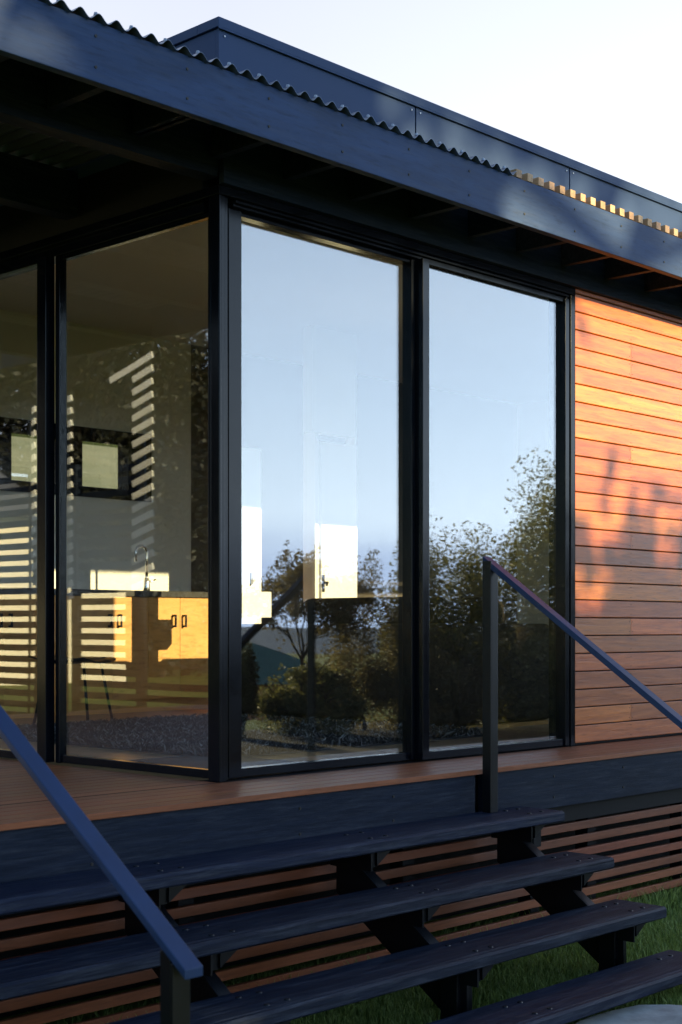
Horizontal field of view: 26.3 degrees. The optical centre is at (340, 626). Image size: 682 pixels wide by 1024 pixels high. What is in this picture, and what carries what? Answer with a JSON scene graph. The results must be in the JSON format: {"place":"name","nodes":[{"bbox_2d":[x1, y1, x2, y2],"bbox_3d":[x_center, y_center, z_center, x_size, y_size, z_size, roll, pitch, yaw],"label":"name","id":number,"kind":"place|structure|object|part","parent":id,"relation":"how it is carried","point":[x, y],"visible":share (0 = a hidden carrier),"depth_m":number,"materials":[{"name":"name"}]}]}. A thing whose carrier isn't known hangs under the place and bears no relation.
{"place":"outdoors","nodes":[
{"label":"outdoors","id":0,"kind":"place"},
{"bbox_2d":[241,447,270,623],"bbox_3d":[-0.652,-0.325,10.425,0.250,1.880,0.325,0,0,44],"label":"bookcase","id":1,"kind":"object","parent":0,"point":[255,604],"visible":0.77,"depth_m":10.31,"materials":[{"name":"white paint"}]},
{"bbox_3d":[-0.625,-0.328,10.307,0.049,1.865,0.186,0,0,44],"label":"door","id":2,"kind":"part","parent":1,"relation":"part of","materials":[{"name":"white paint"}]},
{"bbox_2d":[0,436,681,1023],"bbox_3d":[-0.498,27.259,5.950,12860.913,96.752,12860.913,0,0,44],"label":"ground","id":3,"kind":"structure","parent":0,"point":[98,466],"depth_m":7.38,"materials":[{"name":"green plant"}]},
{"bbox_2d":[0,0,681,1017],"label":"house","id":4,"kind":"structure","parent":3,"relation":"on","point":[416,350],"depth_m":7.82,"materials":[{"name":"brown wood"}]},
{"bbox_2d":[0,256,53,762],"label":"window","id":5,"kind":"structure","parent":4,"relation":"in","point":[45,265],"depth_m":6.78,"materials":[{"name":"black metal"}]},
{"bbox_2d":[28,601,115,724],"bbox_3d":[-1.760,0.234,9.510,0.460,0.801,0.404,0,0,15],"label":"chair","id":6,"kind":"object","parent":4,"relation":"on","point":[101,661],"visible":0.31,"depth_m":9.41,"materials":[{"name":"black paint"}]},
{"bbox_2d":[0,417,151,501],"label":"kitchen window","id":7,"kind":"structure","parent":4,"relation":"in","point":[134,449],"depth_m":11.11,"materials":[{"name":"black metal"}]},
{"bbox_2d":[0,493,207,718],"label":"kitchen cabinet","id":8,"kind":"object","parent":4,"relation":"on","point":[153,641],"visible":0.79,"depth_m":10.79,"materials":[{"name":"paint"}]},
{"bbox_3d":[-2.419,0.158,9.722,0.054,0.753,0.417,0,0,44],"label":"door","id":9,"kind":"part","parent":8,"relation":"part of","materials":[{"name":"yellow wood"}]},
{"bbox_3d":[-2.147,0.158,10.008,0.054,0.753,0.367,0,0,44],"label":"door","id":10,"kind":"part","parent":8,"relation":"part of","materials":[{"name":"yellow wood"}]},
{"bbox_3d":[-1.988,0.158,10.202,0.018,0.753,0.127,0,0,44],"label":"door","id":11,"kind":"part","parent":8,"relation":"part of","materials":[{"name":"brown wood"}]},
{"bbox_3d":[-1.787,0.158,10.387,0.054,0.753,0.412,0,0,44],"label":"door","id":12,"kind":"part","parent":8,"relation":"part of","materials":[{"name":"yellow wood"}]},
{"bbox_3d":[-1.530,0.158,10.657,0.054,0.753,0.328,0,0,44],"label":"door","id":13,"kind":"part","parent":8,"relation":"part of","materials":[{"name":"yellow wood"}]},
{"bbox_2d":[135,544,155,590],"bbox_3d":[-1.476,-0.441,10.944,0.052,0.350,0.193,0,0,44],"label":"tap","id":14,"kind":"object","parent":8,"relation":"on","point":[147,582],"visible":0.98,"depth_m":10.95,"materials":[{"name":"silver metal"}]},
{"bbox_3d":[-1.311,0.158,10.887,0.054,0.753,0.301,0,0,44],"label":"door","id":15,"kind":"part","parent":8,"relation":"part of","materials":[{"name":"yellow wood"}]},
{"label":"door","id":16,"kind":"part","parent":8,"relation":"part of","materials":[{"name":"yellow wood"}]},
{"bbox_2d":[56,211,208,778],"bbox_3d":[-0.913,-0.544,6.407,1.098,2.347,0.040,0,0,44],"label":"window","id":17,"kind":"structure","parent":4,"relation":"in","point":[61,757],"depth_m":6.75,"materials":[{"name":"black metal"}]},
{"bbox_2d":[125,755,297,768],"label":"floor","id":18,"kind":"structure","parent":4,"relation":"on","point":[193,761],"depth_m":6.77,"materials":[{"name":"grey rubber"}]},
{"bbox_2d":[0,712,481,756],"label":"rug","id":19,"kind":"object","parent":4,"relation":"on","point":[261,735],"visible":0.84,"depth_m":8.06,"materials":[{"name":"grey carpet"}]},
{"bbox_2d":[228,207,414,778],"bbox_3d":[-0.078,-0.554,6.493,0.060,2.367,1.186,0,0,44],"label":"window","id":20,"kind":"structure","parent":4,"relation":"in","point":[235,217],"depth_m":6.35,"materials":[{"name":"black metal"}]},
{"bbox_2d":[303,432,356,601],"bbox_3d":[-0.060,-0.423,11.280,0.191,2.115,0.470,0,0,44],"label":"door","id":21,"kind":"structure","parent":4,"relation":"in","point":[329,469],"depth_m":11.20,"materials":[{"name":"white paint"}]},
{"bbox_2d":[0,734,681,1023],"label":"deck","id":22,"kind":"structure","parent":4,"relation":"attached to","point":[134,818],"depth_m":5.88,"materials":[{"name":"paint"}]},
{"bbox_2d":[429,742,512,749],"bbox_3d":[0.441,0.628,7.279,0.190,0.007,1.620,0,0,44],"label":"floor grate","id":23,"kind":"object","parent":4,"relation":"on","point":[466,746],"visible":0.05,"depth_m":7.61,"materials":[{"name":"metal"}]},
{"bbox_2d":[415,258,568,759],"bbox_3d":[0.776,-0.554,7.327,0.060,2.367,1.198,0,0,44],"label":"window","id":24,"kind":"structure","parent":4,"relation":"in","point":[422,265],"depth_m":7.02,"materials":[{"name":"black metal"}]},
{"bbox_2d":[0,806,681,1023],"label":"staircase","id":25,"kind":"structure","parent":3,"relation":"on","point":[446,976],"depth_m":5.30,"materials":[{"name":"black paint"}]},
{"bbox_2d":[0,705,202,1023],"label":"handrail","id":26,"kind":"object","parent":25,"relation":"attached to","point":[181,966],"visible":1,"depth_m":3.31,"materials":[{"name":"metal"}]},
{"bbox_2d":[482,556,681,812],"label":"handrail","id":27,"kind":"object","parent":25,"relation":"attached to","point":[492,570],"visible":1,"depth_m":6.45,"materials":[{"name":"metal"}]},
{"bbox_2d":[575,1004,681,1023],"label":"stone slab","id":28,"kind":"structure","parent":3,"relation":"on","point":[656,1014],"depth_m":5.43,"materials":[{"name":"grey stone"}]},
{"bbox_2d":[36,875,681,1023],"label":"grass","id":29,"kind":"structure","parent":0,"point":[644,942],"depth_m":5.97,"materials":[{"name":"green plant"}]},
{"bbox_2d":[50,0,681,202],"label":"sky","id":30,"kind":"structure","parent":0,"point":[597,84],"materials":[{"name":"white"}]},
{"bbox_2d":[241,596,548,729],"bbox_3d":[0.317,0.221,9.790,1.990,0.822,1.030,0,0,44],"label":"sofa","id":31,"kind":"object","parent":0,"point":[334,658],"visible":0.74,"depth_m":9.27,"materials":[{"name":"brown fabric"}]}
]}

